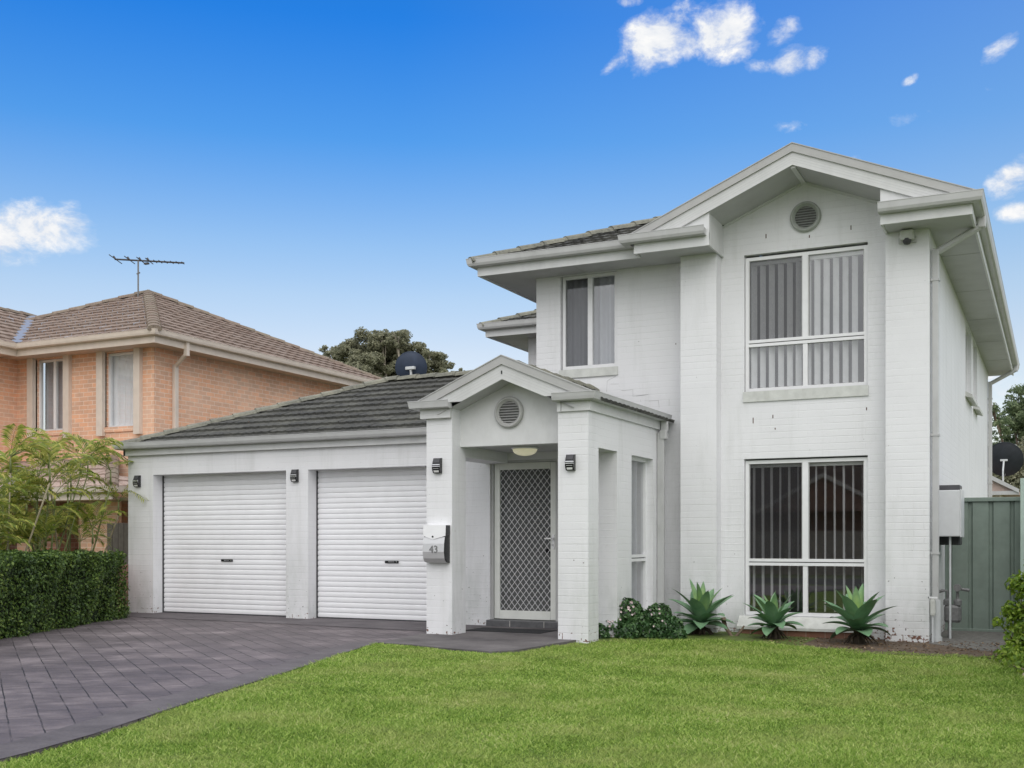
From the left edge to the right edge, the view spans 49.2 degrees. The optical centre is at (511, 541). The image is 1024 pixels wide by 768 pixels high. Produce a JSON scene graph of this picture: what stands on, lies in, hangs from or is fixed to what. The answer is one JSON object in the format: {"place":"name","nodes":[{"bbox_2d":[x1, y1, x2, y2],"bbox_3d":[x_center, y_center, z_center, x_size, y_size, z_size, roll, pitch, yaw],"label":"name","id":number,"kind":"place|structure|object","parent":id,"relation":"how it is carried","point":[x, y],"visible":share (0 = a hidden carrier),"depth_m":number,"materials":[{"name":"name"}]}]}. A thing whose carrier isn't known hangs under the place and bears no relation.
{"place":"outdoors","nodes":[
{"label":"outdoors","id":0,"kind":"place"},
{"bbox_2d":[0,548,130,639],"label":"hedge","id":1,"kind":"object","parent":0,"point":[44,590],"visible":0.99,"depth_m":14.72,"materials":[{"name":"green plant"}]},
{"bbox_2d":[0,617,426,761],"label":"driveway","id":2,"kind":"structure","parent":0,"point":[55,679],"depth_m":10.78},
{"bbox_2d":[0,642,372,758],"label":"driveway border","id":3,"kind":"object","parent":2,"relation":"on","point":[78,730],"visible":0.95,"depth_m":7.71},
{"bbox_2d":[127,612,485,630],"bbox_3d":[-3.439,1.145,16.159,6.480,0.001,1.455,0,0,26],"label":"apron","id":4,"kind":"object","parent":2,"relation":"on","point":[398,625],"visible":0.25,"depth_m":16.14,"materials":[{"name":"grey concrete"}]},
{"bbox_2d":[0,0,1023,483],"label":"sky","id":5,"kind":"structure","parent":0,"point":[317,172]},
{"bbox_2d":[0,631,1023,767],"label":"lawn ground","id":6,"kind":"structure","parent":0,"point":[740,637],"depth_m":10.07,"materials":[{"name":"green plant"}]},
{"bbox_2d":[991,642,1023,673],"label":"ground plant","id":7,"kind":"object","parent":6,"relation":"on","point":[1016,658],"visible":0.96,"depth_m":10.94,"materials":[{"name":"green plant"}]},
{"bbox_2d":[992,570,1023,657],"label":"lime shrub","id":8,"kind":"object","parent":6,"relation":"on","point":[1015,614],"visible":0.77,"depth_m":11.70,"materials":[{"name":"green plant"}]},
{"bbox_2d":[1020,478,1023,601],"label":"boundary fence","id":9,"kind":"object","parent":6,"relation":"on","point":[1021,524],"visible":0.58,"depth_m":14.74,"materials":[{"name":"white metal"}]},
{"bbox_2d":[800,638,1005,658],"bbox_3d":[3.607,1.291,13.202,4.660,0.118,2.900,0,0,26],"label":"garden bed","id":10,"kind":"object","parent":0,"point":[901,647],"visible":0.09,"depth_m":12.96,"materials":[{"name":"soil"}]},
{"bbox_2d":[599,597,653,638],"bbox_3d":[1.316,0.988,13.791,0.572,0.589,0.874,0,0,52],"label":"flowering shrub","id":11,"kind":"object","parent":10,"relation":"on","point":[632,618],"visible":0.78,"depth_m":13.72,"materials":[{"name":"green plant"}]},
{"bbox_2d":[639,602,687,638],"bbox_3d":[1.861,1.024,13.887,0.654,0.514,0.555,0,0,26],"label":"shrub","id":12,"kind":"object","parent":10,"relation":"on","point":[667,626],"visible":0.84,"depth_m":13.76,"materials":[{"name":"green plant"}]},
{"bbox_2d":[669,578,734,634],"bbox_3d":[2.444,0.881,14.447,0.903,0.763,0.928,6,5,26],"label":"agave","id":13,"kind":"object","parent":10,"relation":"on","point":[701,607],"visible":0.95,"depth_m":14.33,"materials":[{"name":"green plant"}]},
{"bbox_2d":[720,617,744,635],"bbox_3d":[2.818,1.121,14.335,0.320,0.290,0.089,0,0,33],"label":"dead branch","id":14,"kind":"object","parent":10,"relation":"on","point":[728,630],"visible":0.73,"depth_m":14.32,"materials":[{"name":"brown plant"}]},
{"bbox_2d":[744,590,802,639],"bbox_3d":[3.285,0.940,14.018,0.747,0.646,0.750,-6,-1,26],"label":"agave","id":15,"kind":"object","parent":10,"relation":"on","point":[773,616],"visible":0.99,"depth_m":13.94,"materials":[{"name":"green plant"}]},
{"bbox_2d":[822,584,894,644],"bbox_3d":[4.178,0.882,13.439,0.896,0.758,0.923,-5,-4,26],"label":"agave","id":16,"kind":"object","parent":10,"relation":"on","point":[855,617],"visible":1,"depth_m":13.37,"materials":[{"name":"green plant"}]},
{"bbox_2d":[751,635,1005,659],"bbox_3d":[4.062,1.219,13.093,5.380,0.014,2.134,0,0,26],"label":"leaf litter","id":17,"kind":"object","parent":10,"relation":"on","point":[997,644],"visible":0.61,"depth_m":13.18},
{"bbox_2d":[929,630,1013,650],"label":"side path","id":18,"kind":"structure","parent":0,"point":[978,637],"depth_m":13.97,"materials":[{"name":"grey concrete"}]},
{"bbox_2d":[945,497,1019,631],"bbox_3d":[7.230,0.328,14.843,2.780,1.845,0.080,0,0,26],"label":"metal fence","id":19,"kind":"object","parent":18,"relation":"on","point":[985,560],"visible":0.56,"depth_m":15.22,"materials":[{"name":"green metal"}]},
{"bbox_2d":[992,476,1019,496],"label":"house","id":20,"kind":"structure","parent":0,"point":[1000,488],"depth_m":29.22,"materials":[{"name":"brick"}]},
{"bbox_2d":[992,442,1023,480],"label":"satellite dish","id":21,"kind":"object","parent":20,"relation":"attached to","point":[1007,458],"visible":0.92,"depth_m":29.46,"materials":[{"name":"grey metal"}]},
{"label":"ground","id":22,"kind":"structure","parent":0,"visible":0},
{"bbox_2d":[0,465,35,550],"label":"cane palm","id":23,"kind":"object","parent":22,"relation":"on","point":[5,502],"visible":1,"depth_m":14.99,"materials":[{"name":"green plant"}]},
{"bbox_2d":[0,423,98,552],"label":"cane palm","id":24,"kind":"object","parent":22,"relation":"on","point":[40,446],"visible":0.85,"depth_m":16.07,"materials":[{"name":"green plant"}]},
{"bbox_2d":[0,432,127,550],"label":"cane palm","id":25,"kind":"object","parent":22,"relation":"on","point":[47,520],"visible":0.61,"depth_m":17.05,"materials":[{"name":"green plant"}]},
{"bbox_2d":[0,426,147,551],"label":"cane palm","id":26,"kind":"object","parent":22,"relation":"on","point":[88,507],"visible":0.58,"depth_m":17.71,"materials":[{"name":"green plant"}]},
{"bbox_2d":[107,523,127,563],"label":"timber gate","id":27,"kind":"structure","parent":22,"relation":"on","point":[119,537],"depth_m":19.04,"materials":[{"name":"grey wood"}]},
{"bbox_2d":[118,564,127,609],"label":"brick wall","id":28,"kind":"structure","parent":22,"relation":"on","point":[126,570],"depth_m":17.88,"materials":[{"name":"brown brick"}]},
{"bbox_2d":[0,289,380,551],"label":"brick house","id":29,"kind":"structure","parent":22,"relation":"on","point":[171,363],"depth_m":22.71,"materials":[{"name":"brick"}]},
{"bbox_2d":[39,358,62,430],"bbox_3d":[-9.331,-2.985,22.953,0.860,1.470,0.164,0,0,26],"label":"window","id":30,"kind":"structure","parent":29,"relation":"in","point":[54,367],"depth_m":23.01,"materials":[{"name":"metal"}]},
{"bbox_2d":[108,352,132,426],"bbox_3d":[-7.625,-2.985,22.094,0.820,1.470,0.108,0,0,26],"label":"window","id":31,"kind":"structure","parent":29,"relation":"in","point":[120,365],"depth_m":22.18,"materials":[{"name":"metal"}]},
{"bbox_2d":[109,254,183,296],"bbox_3d":[-8.548,-6.196,26.348,1.668,0.992,0.832,0,0,-9],"label":"tv antenna","id":32,"kind":"object","parent":29,"relation":"on","point":[147,261],"visible":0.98,"depth_m":26.21,"materials":[{"name":"grey metal"}]},
{"bbox_2d":[318,326,455,377],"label":"gum tree","id":33,"kind":"object","parent":22,"relation":"on","point":[379,353],"visible":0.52,"depth_m":54.58,"materials":[{"name":"green plant"}]},
{"bbox_2d":[378,626,600,653],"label":"porch slab","id":34,"kind":"structure","parent":22,"relation":"on","point":[481,641],"depth_m":12.79,"materials":[{"name":"grey concrete"}]},
{"bbox_2d":[466,627,556,633],"bbox_3d":[-0.016,1.142,14.258,1.060,0.016,0.530,0,0,26],"label":"door step","id":35,"kind":"structure","parent":34,"relation":"on","point":[514,630],"depth_m":14.20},
{"bbox_2d":[111,142,1019,643],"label":"white house","id":36,"kind":"structure","parent":22,"relation":"on","point":[767,376],"depth_m":14.91,"materials":[{"name":"paint"}]},
{"bbox_2d":[132,475,140,486],"bbox_3d":[-6.011,-0.960,17.913,0.108,0.190,0.079,0,0,26],"label":"wall light","id":37,"kind":"object","parent":36,"relation":"attached to","point":[136,480],"visible":1,"depth_m":17.90,"materials":[{"name":"black plastic"}]},
{"bbox_2d":[162,472,285,616],"bbox_3d":[-4.438,-0.013,17.454,2.610,2.326,0.060,0,0,26],"label":"garage door","id":38,"kind":"structure","parent":36,"relation":"in","point":[224,535],"depth_m":17.47,"materials":[{"name":"white metal"}]},
{"bbox_2d":[290,469,298,481],"bbox_3d":[-3.223,-0.970,16.558,0.108,0.190,0.079,0,0,26],"label":"wall light","id":39,"kind":"object","parent":36,"relation":"attached to","point":[294,475],"visible":1,"depth_m":16.54,"materials":[{"name":"black plastic"}]},
{"bbox_2d":[316,467,426,621],"bbox_3d":[-1.727,-0.013,16.135,2.620,2.326,0.060,0,0,26],"label":"garage door","id":40,"kind":"structure","parent":36,"relation":"in","point":[370,564],"depth_m":16.28,"materials":[{"name":"white metal"}]},
{"bbox_2d":[395,351,426,375],"bbox_3d":[-1.774,-2.995,19.372,0.467,0.546,0.485,0,0,-34],"label":"satellite dish","id":41,"kind":"object","parent":36,"relation":"on","point":[409,363],"visible":0.88,"depth_m":19.25,"materials":[{"name":"grey metal"}]},
{"bbox_2d":[423,525,449,562],"bbox_3d":[-0.928,0.035,13.668,0.314,0.460,0.142,0,0,26],"label":"letterbox","id":42,"kind":"object","parent":36,"relation":"attached to","point":[436,543],"visible":1,"depth_m":13.62,"materials":[{"name":"silver metal"}]},
{"bbox_2d":[432,458,441,473],"bbox_3d":[-0.920,-0.925,13.703,0.108,0.190,0.079,0,0,26],"label":"wall light","id":43,"kind":"object","parent":36,"relation":"attached to","point":[436,465],"visible":1,"depth_m":13.68,"materials":[{"name":"black plastic"}]},
{"bbox_2d":[511,446,538,455],"bbox_3d":[0.163,-1.129,14.099,0.350,0.107,0.350,0,0,26],"label":"ceiling lamp","id":44,"kind":"object","parent":36,"relation":"attached to","point":[524,450],"visible":1,"depth_m":13.98,"materials":[{"name":"glass"}]},
{"bbox_2d":[494,462,555,619],"bbox_3d":[0.168,-0.003,15.013,0.920,2.105,0.080,0,0,26],"label":"security door","id":45,"kind":"structure","parent":36,"relation":"in","point":[498,613],"depth_m":15.04,"materials":[{"name":"metal"}]},
{"bbox_2d":[497,469,555,620],"bbox_3d":[0.205,-0.020,15.090,0.920,2.160,0.080,0,0,26],"label":"front door","id":46,"kind":"structure","parent":36,"relation":"in","point":[543,472],"depth_m":15.09,"materials":[{"name":"black metal"}]},
{"bbox_2d":[565,454,575,470],"bbox_3d":[0.672,-0.910,12.929,0.108,0.190,0.079,0,0,26],"label":"wall light","id":47,"kind":"object","parent":36,"relation":"attached to","point":[570,462],"visible":1,"depth_m":12.91,"materials":[{"name":"black plastic"}]},
{"bbox_2d":[563,271,616,369],"bbox_3d":[1.143,-3.128,15.988,0.840,1.335,0.169,0,0,26],"label":"window","id":48,"kind":"structure","parent":36,"relation":"in","point":[590,305],"depth_m":16.03,"materials":[{"name":"glass"}]},
{"bbox_2d":[632,457,646,610],"bbox_3d":[1.547,-0.048,14.638,0.170,2.095,0.840,0,0,26],"label":"window","id":49,"kind":"structure","parent":36,"relation":"in","point":[642,557],"depth_m":14.94,"materials":[{"name":"metal"}]},
{"bbox_2d":[745,245,867,391],"bbox_3d":[3.829,-2.862,14.555,1.563,1.776,0.145,0,0,26],"label":"window","id":50,"kind":"structure","parent":36,"relation":"in","point":[803,265],"depth_m":14.54,"materials":[{"name":"metal"}]},
{"bbox_2d":[745,457,867,616],"bbox_3d":[3.831,-0.045,14.560,1.563,2.040,0.156,0,0,26],"label":"window","id":51,"kind":"structure","parent":36,"relation":"in","point":[805,464],"depth_m":14.51,"materials":[{"name":"metal"}]},
{"bbox_2d":[899,229,916,244],"bbox_3d":[4.814,-3.692,13.624,0.210,0.175,0.125,0,0,26],"label":"flood lamp","id":52,"kind":"object","parent":36,"relation":"attached to","point":[907,237],"visible":1,"depth_m":13.58,"materials":[{"name":"paint"}]},
{"bbox_2d":[928,597,937,641],"bbox_3d":[5.106,0.988,13.574,0.110,0.625,0.068,0,0,26],"label":"garden light","id":53,"kind":"object","parent":36,"relation":"attached to","point":[932,607],"visible":0.93,"depth_m":13.55,"materials":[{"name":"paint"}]},
{"bbox_2d":[939,485,963,638],"bbox_3d":[5.668,0.285,14.452,0.317,2.030,0.950,0,0,26],"label":"meter box","id":54,"kind":"object","parent":36,"relation":"attached to","point":[951,514],"visible":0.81,"depth_m":14.04,"materials":[{"name":"white metal"}]},
{"bbox_2d":[939,584,969,637],"bbox_3d":[5.610,0.921,14.213,0.391,0.759,0.230,0,0,26],"label":"gas meter","id":55,"kind":"object","parent":36,"relation":"attached to","point":[956,612],"visible":0.95,"depth_m":14.14,"materials":[{"name":"grey metal"}]},
{"bbox_2d":[966,332,966,391],"bbox_3d":[7.944,-3.165,19.739,0.072,1.230,1.450,0,0,26],"label":"window","id":56,"kind":"structure","parent":36,"relation":"in","point":[966,332],"depth_m":20.34,"materials":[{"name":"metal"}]},
{"bbox_2d":[992,383,1023,445],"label":"gum tree","id":57,"kind":"object","parent":22,"relation":"on","point":[1013,419],"visible":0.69,"depth_m":44.99,"materials":[{"name":"green plant"}]},
{"bbox_2d":[992,436,1023,491],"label":"garden bush","id":58,"kind":"object","parent":22,"relation":"on","point":[1014,480],"visible":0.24,"depth_m":41.62,"materials":[{"name":"green plant"}]}
]}

